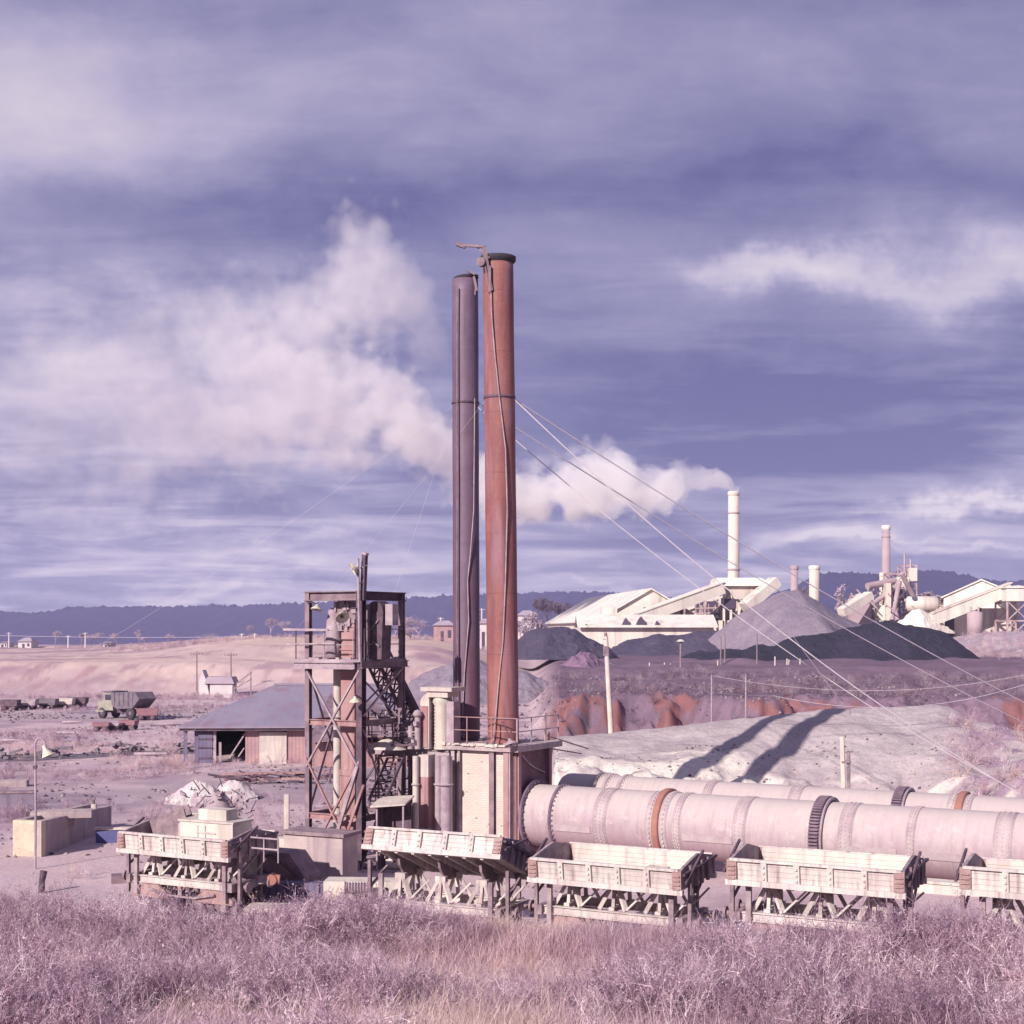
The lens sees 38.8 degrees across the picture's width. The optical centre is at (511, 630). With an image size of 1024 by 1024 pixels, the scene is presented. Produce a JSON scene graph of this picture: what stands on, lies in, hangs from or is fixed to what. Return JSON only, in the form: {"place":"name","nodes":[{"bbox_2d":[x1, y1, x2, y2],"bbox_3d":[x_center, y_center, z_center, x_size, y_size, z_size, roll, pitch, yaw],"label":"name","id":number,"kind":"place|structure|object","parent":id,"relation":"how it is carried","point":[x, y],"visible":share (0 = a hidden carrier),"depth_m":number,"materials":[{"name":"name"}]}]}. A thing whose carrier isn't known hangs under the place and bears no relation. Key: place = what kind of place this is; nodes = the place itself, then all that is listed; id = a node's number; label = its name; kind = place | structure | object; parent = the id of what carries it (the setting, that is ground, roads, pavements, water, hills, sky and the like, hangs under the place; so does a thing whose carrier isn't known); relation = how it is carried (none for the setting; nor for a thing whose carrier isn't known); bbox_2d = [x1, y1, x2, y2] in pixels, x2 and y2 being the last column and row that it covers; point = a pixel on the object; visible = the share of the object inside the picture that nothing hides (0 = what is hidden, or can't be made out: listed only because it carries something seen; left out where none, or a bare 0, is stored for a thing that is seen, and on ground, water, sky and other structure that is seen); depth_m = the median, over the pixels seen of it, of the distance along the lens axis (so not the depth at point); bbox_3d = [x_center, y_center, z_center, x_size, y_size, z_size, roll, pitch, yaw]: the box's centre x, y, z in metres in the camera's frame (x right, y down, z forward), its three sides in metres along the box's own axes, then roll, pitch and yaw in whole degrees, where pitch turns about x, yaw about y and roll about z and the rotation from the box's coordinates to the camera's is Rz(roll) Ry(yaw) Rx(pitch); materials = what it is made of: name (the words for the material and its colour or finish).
{"place":"outdoors","nodes":[
{"label":"outdoors","id":0,"kind":"place"},
{"bbox_2d":[0,591,671,644],"bbox_3d":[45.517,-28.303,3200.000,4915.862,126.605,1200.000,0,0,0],"label":"hills","id":1,"kind":"structure","parent":0,"point":[181,622],"depth_m":2994.67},
{"bbox_2d":[361,826,533,923],"bbox_3d":[-1.791,7.356,42.628,5.070,3.267,2.623,0,0,26],"label":"tipping wagon","id":2,"kind":"object","parent":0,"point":[490,859],"visible":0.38,"depth_m":41.99,"materials":[{"name":"wood"}]},
{"bbox_2d":[460,715,483,740],"bbox_3d":[-1.531,6.344,59.018,1.850,5.913,2.210,0,0,30],"label":"flue housing","id":3,"kind":"object","parent":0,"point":[461,725],"visible":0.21,"depth_m":58.08,"materials":[{"name":"metal"}]},
{"bbox_2d":[452,270,479,740],"bbox_3d":[-1.838,-4.460,59.197,1.248,20.121,1.254,0,0,0],"label":"kiln chimney","id":4,"kind":"object","parent":3,"relation":"on","point":[465,463],"visible":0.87,"depth_m":58.72,"materials":[{"name":"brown metal"}]},
{"bbox_2d":[478,407,1013,789],"bbox_3d":[10.340,-1.013,61.498,24.003,16.095,0.036,0,0,-12],"label":"guy wire","id":5,"kind":"object","parent":4,"relation":"attached to","point":[739,617],"visible":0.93,"depth_m":61.32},
{"bbox_2d":[479,403,1023,722],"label":"guy wire","id":6,"kind":"object","parent":4,"relation":"attached to","point":[750,573],"visible":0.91,"depth_m":68.36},
{"bbox_2d":[0,631,1023,971],"bbox_3d":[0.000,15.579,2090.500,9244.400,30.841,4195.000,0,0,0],"label":"ground","id":7,"kind":"structure","parent":0,"point":[54,671],"depth_m":132.01,"materials":[{"name":"soil"}]},
{"bbox_2d":[0,779,28,786],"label":"pale slab","id":8,"kind":"structure","parent":7,"relation":"on","point":[14,782],"depth_m":83.61,"materials":[{"name":"concrete"}]},
{"bbox_2d":[0,790,37,818],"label":"concrete block","id":9,"kind":"structure","parent":7,"relation":"on","point":[26,797],"depth_m":69.92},
{"bbox_2d":[33,737,53,868],"bbox_3d":[-17.700,6.668,55.000,0.774,5.266,0.480,0,0,0],"label":"lamp post","id":10,"kind":"object","parent":7,"relation":"on","point":[46,752],"visible":0.99,"depth_m":54.96,"materials":[{"name":"metal"}]},
{"bbox_2d":[13,804,110,856],"bbox_3d":[-19.056,8.580,62.173,1.332,1.960,8.278,0,0,4],"label":"concrete bunker","id":11,"kind":"object","parent":7,"relation":"on","point":[55,833],"visible":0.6,"depth_m":59.46},
{"bbox_2d":[30,808,92,825],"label":"concrete slab","id":12,"kind":"structure","parent":11,"relation":"on","point":[71,814],"depth_m":60.74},
{"bbox_2d":[0,741,218,761],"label":"scrap pile","id":13,"kind":"object","parent":7,"relation":"on","point":[4,757],"visible":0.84,"depth_m":103.17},
{"bbox_2d":[94,826,131,842],"bbox_3d":[-16.466,8.746,62.009,2.550,0.750,0.340,0,0,-4],"label":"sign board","id":14,"kind":"object","parent":7,"relation":"on","point":[105,834],"visible":0.5,"depth_m":61.84,"materials":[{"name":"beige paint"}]},
{"bbox_2d":[95,690,155,719],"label":"dump truck","id":15,"kind":"object","parent":7,"relation":"on","point":[115,703],"visible":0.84,"depth_m":146.75,"materials":[{"name":"grey metal"}]},
{"bbox_2d":[136,708,158,720],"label":"mine tub","id":16,"kind":"object","parent":7,"relation":"on","point":[143,713],"visible":1,"depth_m":145.45,"materials":[{"name":"metal"}]},
{"bbox_2d":[83,893,241,920],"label":"railway track","id":17,"kind":"structure","parent":7,"relation":"on","point":[183,902],"depth_m":47.59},
{"bbox_2d":[116,817,278,917],"bbox_3d":[-10.140,7.592,46.937,5.070,2.877,2.610,0,0,28],"label":"tipping wagon","id":18,"kind":"object","parent":17,"relation":"on","point":[137,839],"visible":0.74,"depth_m":46.27,"materials":[{"name":"wood"}]},
{"bbox_2d":[150,804,192,835],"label":"loose boards","id":19,"kind":"object","parent":18,"relation":"on","point":[168,823],"visible":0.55,"depth_m":47.75,"materials":[{"name":"wood"}]},
{"bbox_2d":[178,807,253,840],"bbox_3d":[-9.577,6.475,47.038,2.200,1.450,1.080,0,0,26],"label":"crate","id":20,"kind":"object","parent":18,"relation":"in","point":[227,824],"visible":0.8,"depth_m":46.65,"materials":[{"name":"metal"}]},
{"bbox_2d":[201,873,280,884],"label":"timber beam","id":21,"kind":"structure","parent":18,"relation":"on","point":[274,878],"depth_m":46.18,"materials":[{"name":"wood"}]},
{"bbox_2d":[249,836,278,862],"bbox_3d":[-7.721,6.820,45.311,1.150,0.760,0.060,0,0,28],"label":"guard rail","id":22,"kind":"object","parent":18,"relation":"attached to","point":[263,848],"visible":1,"depth_m":45.29,"materials":[{"name":"metal"}]},
{"bbox_2d":[525,838,718,931],"bbox_3d":[3.010,7.283,39.938,5.070,2.869,2.619,0,0,29],"label":"tipping wagon","id":23,"kind":"object","parent":17,"relation":"on","point":[667,876],"visible":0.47,"depth_m":39.57,"materials":[{"name":"wood"}]},
{"bbox_2d":[723,839,932,940],"bbox_3d":[8.049,6.939,37.276,5.070,2.877,2.610,0,0,27],"label":"tipping wagon","id":24,"kind":"object","parent":17,"relation":"on","point":[775,871],"visible":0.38,"depth_m":36.88,"materials":[{"name":"wood"}]},
{"bbox_2d":[952,848,1023,940],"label":"tipping wagon","id":25,"kind":"object","parent":17,"relation":"on","point":[999,881],"visible":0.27,"depth_m":34.43,"materials":[{"name":"wood"}]},
{"bbox_2d":[164,780,215,805],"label":"lime heap","id":26,"kind":"object","parent":7,"relation":"on","point":[186,788],"visible":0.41,"depth_m":75.57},
{"bbox_2d":[180,776,257,818],"bbox_3d":[-12.124,7.563,60.000,2.898,3.082,2.898,0,0,45],"label":"rubble heap","id":27,"kind":"object","parent":7,"relation":"on","point":[217,799],"visible":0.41,"depth_m":59.82,"materials":[{"name":"stone"}]},
{"bbox_2d":[199,670,251,697],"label":"white hut","id":28,"kind":"object","parent":7,"relation":"on","point":[222,685],"visible":0.82,"depth_m":193.00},
{"bbox_2d":[216,780,259,801],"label":"lime heap","id":29,"kind":"object","parent":7,"relation":"on","point":[228,785],"visible":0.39,"depth_m":77.15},
{"bbox_2d":[208,770,332,783],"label":"scrap pile","id":30,"kind":"object","parent":7,"relation":"on","point":[287,776],"visible":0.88,"depth_m":85.59,"materials":[{"name":"metal"}]},
{"bbox_2d":[237,847,320,880],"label":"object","id":31,"kind":"object","parent":7,"relation":"on","point":[293,864],"visible":0.41,"depth_m":48.53,"materials":[{"name":"grey metal"}]},
{"bbox_2d":[278,794,288,847],"bbox_3d":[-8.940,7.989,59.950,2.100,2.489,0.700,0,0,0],"label":"white post","id":32,"kind":"object","parent":7,"relation":"on","point":[286,818],"visible":0.32,"depth_m":59.90,"materials":[{"name":"beige paint"}]},
{"bbox_2d":[177,683,414,763],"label":"open shed","id":33,"kind":"structure","parent":7,"relation":"on","point":[269,721],"depth_m":99.35,"materials":[{"name":"metal"}]},
{"bbox_2d":[198,731,212,762],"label":"door","id":34,"kind":"structure","parent":33,"relation":"in","point":[205,738],"depth_m":98.76,"materials":[{"name":"wood"}]},
{"bbox_2d":[259,732,286,763],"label":"door","id":35,"kind":"structure","parent":33,"relation":"in","point":[274,744],"depth_m":99.15,"materials":[{"name":"beige paint"}]},
{"bbox_2d":[110,632,486,652],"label":"hedge growth","id":36,"kind":"object","parent":7,"relation":"on","point":[226,638],"visible":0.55,"depth_m":442.47,"materials":[{"name":"brown plant"}]},
{"bbox_2d":[280,826,360,880],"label":"concrete pier","id":37,"kind":"structure","parent":7,"relation":"on","point":[332,852],"depth_m":50.78,"materials":[{"name":"concrete"}]},
{"bbox_2d":[239,877,408,914],"bbox_3d":[-6.201,9.181,46.225,6.158,2.638,3.326,0,0,4],"label":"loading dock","id":38,"kind":"object","parent":7,"relation":"on","point":[281,889],"visible":0.14,"depth_m":47.40,"materials":[{"name":"concrete"}]},
{"bbox_2d":[344,881,372,895],"bbox_3d":[-4.742,7.976,45.021,0.880,0.440,0.440,0,0,-3],"label":"slatted crate","id":39,"kind":"object","parent":38,"relation":"on","point":[356,890],"visible":0.73,"depth_m":44.86,"materials":[{"name":"wood"}]},
{"bbox_2d":[332,669,340,828],"bbox_3d":[-6.828,5.312,56.900,0.448,7.720,0.448,0,0,0],"label":"stand pipe","id":40,"kind":"object","parent":7,"relation":"on","point":[336,735],"visible":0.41,"depth_m":56.76,"materials":[{"name":"metal"}]},
{"bbox_2d":[325,600,355,829],"bbox_3d":[-6.468,4.113,56.309,1.601,10.782,1.000,0,0,30],"label":"bucket elevator","id":41,"kind":"object","parent":7,"relation":"on","point":[341,647],"visible":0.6,"depth_m":55.92,"materials":[{"name":"metal"}]},
{"bbox_2d":[283,591,408,869],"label":"steel tower","id":42,"kind":"structure","parent":7,"relation":"on","point":[308,664],"depth_m":55.78,"materials":[{"name":"metal"}]},
{"bbox_2d":[360,552,368,599],"bbox_3d":[-5.561,-2.048,54.784,0.274,1.839,0.253,0,0,30],"label":"tower mast","id":43,"kind":"object","parent":42,"relation":"on","point":[363,568],"visible":1,"depth_m":54.73,"materials":[{"name":"metal"}]},
{"bbox_2d":[357,558,362,661],"bbox_3d":[-5.707,-0.772,54.616,0.246,3.880,0.130,0,0,-24],"label":"lamp pole","id":44,"kind":"object","parent":43,"relation":"attached to","point":[358,605],"visible":1,"depth_m":54.56,"materials":[{"name":"metal"}]},
{"bbox_2d":[366,601,397,658],"bbox_3d":[-4.935,-0.008,55.554,1.130,2.217,0.675,0,0,30],"label":"elevator hood","id":45,"kind":"object","parent":42,"relation":"attached to","point":[381,617],"visible":1,"depth_m":55.40,"materials":[{"name":"metal"}]},
{"bbox_2d":[367,757,403,801],"bbox_3d":[-4.844,5.729,56.000,0.618,1.634,1.422,0,0,40],"label":"steel ladder","id":46,"kind":"object","parent":42,"relation":"attached to","point":[386,761],"visible":0.94,"depth_m":56.00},
{"bbox_2d":[367,709,414,745],"bbox_3d":[-4.710,3.841,57.012,1.936,1.457,1.270,0,0,0],"label":"pipe tangle","id":47,"kind":"object","parent":42,"relation":"attached to","point":[377,716],"visible":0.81,"depth_m":56.88,"materials":[{"name":"metal"}]},
{"bbox_2d":[366,653,419,727],"bbox_3d":[-4.961,2.039,59.308,1.005,3.970,3.342,0,0,30],"label":"inclined conveyor","id":48,"kind":"object","parent":42,"relation":"attached to","point":[411,703],"visible":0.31,"depth_m":59.52,"materials":[{"name":"metal"}]},
{"bbox_2d":[312,693,412,766],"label":"gable lean to","id":49,"kind":"object","parent":7,"relation":"on","point":[317,733],"visible":0.25,"depth_m":96.00,"materials":[{"name":"brown metal"}]},
{"bbox_2d":[370,795,413,870],"bbox_3d":[-4.506,7.684,54.883,1.333,2.838,1.360,0,0,12],"label":"motor shelter","id":50,"kind":"object","parent":7,"relation":"on","point":[394,811],"visible":0.53,"depth_m":55.22,"materials":[{"name":"metal"}]},
{"bbox_2d":[370,713,450,853],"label":"feed platform","id":51,"kind":"structure","parent":7,"relation":"on","point":[410,753],"depth_m":57.79,"materials":[{"name":"metal"}]},
{"bbox_2d":[370,739,405,749],"bbox_3d":[-4.869,4.413,56.901,1.643,0.447,1.024,0,0,30],"label":"dust mound","id":52,"kind":"object","parent":51,"relation":"on","point":[382,744],"visible":0.97,"depth_m":56.57,"materials":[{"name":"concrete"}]},
{"bbox_2d":[366,751,412,813],"bbox_3d":[-4.790,6.171,57.754,1.995,2.811,1.165,0,0,0],"label":"pipe tangle","id":53,"kind":"object","parent":51,"relation":"attached to","point":[395,782],"visible":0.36,"depth_m":57.58,"materials":[{"name":"metal"}]},
{"bbox_2d":[400,709,422,748],"bbox_3d":[-3.973,3.862,57.018,0.978,1.550,0.523,0,0,30],"label":"pipe stack","id":54,"kind":"object","parent":51,"relation":"on","point":[417,714],"visible":1,"depth_m":56.84,"materials":[{"name":"metal"}]},
{"bbox_2d":[420,686,464,749],"bbox_3d":[-2.769,3.423,57.023,1.590,2.428,1.000,0,0,30],"label":"kiln feed hood","id":55,"kind":"object","parent":51,"relation":"on","point":[440,710],"visible":0.98,"depth_m":56.72,"materials":[{"name":"beige paint"}]},
{"bbox_2d":[411,756,419,828],"bbox_3d":[-3.714,7.029,56.100,0.336,4.386,0.336,0,0,0],"label":"stand pipe","id":56,"kind":"object","parent":7,"relation":"on","point":[415,784],"visible":0.53,"depth_m":55.99,"materials":[{"name":"metal"}]},
{"bbox_2d":[419,754,434,829],"bbox_3d":[-3.288,7.058,56.322,0.500,4.520,0.610,0,0,30],"label":"riser duct","id":57,"kind":"object","parent":7,"relation":"on","point":[426,792],"visible":0.73,"depth_m":56.13,"materials":[{"name":"metal"}]},
{"bbox_2d":[433,756,440,830],"bbox_3d":[-2.844,7.022,56.100,0.364,4.372,0.364,0,0,0],"label":"stand pipe","id":58,"kind":"object","parent":7,"relation":"on","point":[437,793],"visible":0.54,"depth_m":55.98,"materials":[{"name":"metal"}]},
{"bbox_2d":[433,621,452,642],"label":"farm house","id":59,"kind":"structure","parent":7,"relation":"on","point":[443,630],"depth_m":420.00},
{"bbox_2d":[439,755,453,831],"bbox_3d":[-2.554,7.022,56.100,0.616,4.373,0.616,0,0,0],"label":"stand pipe","id":60,"kind":"object","parent":7,"relation":"on","point":[445,784],"visible":0.55,"depth_m":55.90,"materials":[{"name":"metal"}]},
{"bbox_2d":[407,660,548,702],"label":"ash heap","id":61,"kind":"object","parent":7,"relation":"on","point":[530,686],"visible":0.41,"depth_m":186.42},
{"bbox_2d":[0,675,981,923],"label":"loose stones","id":62,"kind":"object","parent":7,"relation":"on","point":[42,716],"visible":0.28,"depth_m":131.03,"materials":[{"name":"grey stone"}]},
{"bbox_2d":[441,714,561,853],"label":"furnace block","id":63,"kind":"structure","parent":7,"relation":"on","point":[491,780],"depth_m":56.16,"materials":[{"name":"beige concrete"}]},
{"bbox_2d":[456,242,519,743],"bbox_3d":[-0.927,-5.320,56.771,2.510,19.499,1.473,0,0,0],"label":"kiln chimney","id":64,"kind":"object","parent":63,"relation":"on","point":[499,396],"visible":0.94,"depth_m":56.27,"materials":[{"name":"metal"}]},
{"bbox_2d":[514,399,1019,793],"bbox_3d":[11.023,-0.962,59.797,22.864,16.132,0.047,0,0,-16],"label":"guy wire","id":65,"kind":"object","parent":64,"relation":"attached to","point":[750,607],"visible":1,"depth_m":59.37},
{"bbox_2d":[515,399,1023,702],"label":"guy wire","id":66,"kind":"object","parent":64,"relation":"attached to","point":[752,549],"visible":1,"depth_m":64.43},
{"bbox_2d":[0,889,1022,1023],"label":"dry grass","id":67,"kind":"structure","parent":7,"relation":"on","point":[527,942],"depth_m":28.36,"materials":[{"name":"plant"}]},
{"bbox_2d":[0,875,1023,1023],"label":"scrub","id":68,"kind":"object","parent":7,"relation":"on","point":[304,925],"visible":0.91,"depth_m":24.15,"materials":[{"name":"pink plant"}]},
{"bbox_2d":[0,629,1023,891],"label":"weeds","id":69,"kind":"object","parent":7,"relation":"on","point":[178,759],"visible":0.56,"depth_m":133.83,"materials":[{"name":"purple plant"}]},
{"bbox_2d":[518,614,539,636],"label":"leafy tree","id":70,"kind":"object","parent":7,"relation":"on","point":[523,629],"visible":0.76,"depth_m":398.78,"materials":[{"name":"grey plant"}]},
{"bbox_2d":[533,597,557,627],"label":"leafy tree","id":71,"kind":"object","parent":7,"relation":"on","point":[550,606],"visible":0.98,"depth_m":597.76,"materials":[{"name":"grey plant"}]},
{"bbox_2d":[518,627,618,659],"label":"coal heap","id":72,"kind":"object","parent":7,"relation":"on","point":[558,643],"visible":0.75,"depth_m":277.47,"materials":[{"name":"gravel"}]},
{"bbox_2d":[561,651,604,667],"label":"spoil heap","id":73,"kind":"object","parent":7,"relation":"on","point":[585,659],"visible":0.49,"depth_m":232.78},
{"bbox_2d":[603,632,613,733],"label":"power pole","id":74,"kind":"object","parent":7,"relation":"on","point":[608,689],"visible":0.81,"depth_m":89.86,"materials":[{"name":"wood"}]},
{"bbox_2d":[545,588,696,629],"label":"storage shed","id":75,"kind":"structure","parent":7,"relation":"on","point":[626,603],"depth_m":482.27,"materials":[{"name":"metal"}]},
{"bbox_2d":[574,615,717,647],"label":"storage shed","id":76,"kind":"structure","parent":7,"relation":"on","point":[618,629],"depth_m":418.00,"materials":[{"name":"metal"}]},
{"bbox_2d":[611,631,718,655],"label":"coal heap","id":77,"kind":"object","parent":7,"relation":"on","point":[657,645],"visible":0.56,"depth_m":309.90,"materials":[{"name":"gravel"}]},
{"bbox_2d":[627,581,725,614],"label":"conveyor gallery","id":78,"kind":"object","parent":7,"relation":"on","point":[682,602],"visible":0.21,"depth_m":445.44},
{"bbox_2d":[695,601,732,630],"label":"pipe rack","id":79,"kind":"object","parent":7,"relation":"on","point":[713,608],"visible":0.34,"depth_m":461.86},
{"bbox_2d":[727,491,739,577],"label":"factory chimney","id":80,"kind":"object","parent":7,"relation":"on","point":[733,570],"visible":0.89,"depth_m":498.35,"materials":[{"name":"concrete"}]},
{"bbox_2d":[710,577,781,626],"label":"conveyor house","id":81,"kind":"structure","parent":7,"relation":"on","point":[751,592],"depth_m":450.66,"materials":[{"name":"metal"}]},
{"bbox_2d":[518,779,1023,879],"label":"rotary kiln","id":82,"kind":"object","parent":7,"relation":"on","point":[941,839],"visible":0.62,"depth_m":51.07,"materials":[{"name":"metal"}]},
{"bbox_2d":[708,589,860,649],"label":"ash heap","id":83,"kind":"object","parent":7,"relation":"on","point":[789,617],"visible":0.43,"depth_m":299.38,"materials":[{"name":"gravel"}]},
{"bbox_2d":[552,705,1023,797],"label":"spoil terrace","id":84,"kind":"structure","parent":7,"relation":"on","point":[660,748],"depth_m":77.19,"materials":[{"name":"soil"}]},
{"bbox_2d":[553,734,938,788],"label":"rubble crust","id":85,"kind":"object","parent":84,"relation":"on","point":[764,781],"visible":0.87,"depth_m":76.65,"materials":[{"name":"grey stone"}]},
{"bbox_2d":[936,707,1023,797],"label":"brush","id":86,"kind":"object","parent":84,"relation":"on","point":[1013,774],"visible":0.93,"depth_m":73.79,"materials":[{"name":"pink plant"}]},
{"bbox_2d":[558,773,1023,812],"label":"rotary kiln","id":87,"kind":"object","parent":7,"relation":"on","point":[912,797],"visible":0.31,"depth_m":55.62,"materials":[{"name":"metal"}]},
{"bbox_2d":[808,565,819,600],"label":"factory chimney","id":88,"kind":"object","parent":7,"relation":"on","point":[813,578],"visible":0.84,"depth_m":508.46,"materials":[{"name":"concrete"}]},
{"bbox_2d":[679,621,979,660],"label":"coal heap","id":89,"kind":"object","parent":7,"relation":"on","point":[843,643],"visible":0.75,"depth_m":256.74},
{"bbox_2d":[840,737,850,787],"bbox_3d":[13.858,6.711,60.518,0.440,4.582,0.230,0,0,20],"label":"marker post","id":90,"kind":"object","parent":7,"relation":"on","point":[843,761],"visible":0.57,"depth_m":60.46,"materials":[{"name":"concrete"}]},
{"bbox_2d":[837,592,873,616],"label":"conveyor gallery","id":91,"kind":"object","parent":7,"relation":"on","point":[859,601],"visible":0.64,"depth_m":441.64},
{"bbox_2d":[845,593,873,624],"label":"storage shed","id":92,"kind":"structure","parent":7,"relation":"on","point":[858,618],"depth_m":452.00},
{"bbox_2d":[783,878,979,896],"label":"retaining wall","id":93,"kind":"structure","parent":7,"relation":"on","point":[937,886],"depth_m":46.19,"materials":[{"name":"concrete"}]},
{"bbox_2d":[849,553,916,622],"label":"process plant","id":94,"kind":"object","parent":7,"relation":"on","point":[892,595],"visible":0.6,"depth_m":464.42,"materials":[{"name":"metal"}]},
{"bbox_2d":[881,525,890,621],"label":"factory chimney","id":95,"kind":"object","parent":7,"relation":"on","point":[885,536],"visible":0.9,"depth_m":528.64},
{"bbox_2d":[904,596,939,612],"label":"storage tank","id":96,"kind":"object","parent":7,"relation":"on","point":[928,604],"visible":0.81,"depth_m":467.82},
{"bbox_2d":[898,609,954,633],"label":"lime heap","id":97,"kind":"object","parent":7,"relation":"on","point":[918,617],"visible":0.71,"depth_m":437.46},
{"bbox_2d":[936,608,1010,636],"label":"plant building","id":98,"kind":"structure","parent":7,"relation":"on","point":[957,625],"depth_m":447.00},
{"bbox_2d":[967,607,982,634],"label":"storage tank","id":99,"kind":"object","parent":7,"relation":"on","point":[974,621],"visible":0.76,"depth_m":434.11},
{"bbox_2d":[940,579,1019,630],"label":"plant building","id":100,"kind":"structure","parent":7,"relation":"on","point":[973,588],"depth_m":456.76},
{"bbox_2d":[994,585,1023,631],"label":"transfer tower","id":101,"kind":"structure","parent":7,"relation":"on","point":[1015,594],"depth_m":434.35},
{"bbox_2d":[929,582,1012,623],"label":"conveyor gallery","id":102,"kind":"object","parent":101,"relation":"attached to","point":[961,607],"visible":0.89,"depth_m":438.00,"materials":[{"name":"metal"}]},
{"bbox_2d":[0,0,1023,612],"label":"sky","id":103,"kind":"structure","parent":0,"point":[771,252],"materials":[{"name":"blue"}]},
{"bbox_2d":[764,569,1023,630],"bbox_3d":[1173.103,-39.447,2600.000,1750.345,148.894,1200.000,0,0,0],"label":"hills","id":104,"kind":"structure","parent":0,"point":[939,583],"depth_m":2577.76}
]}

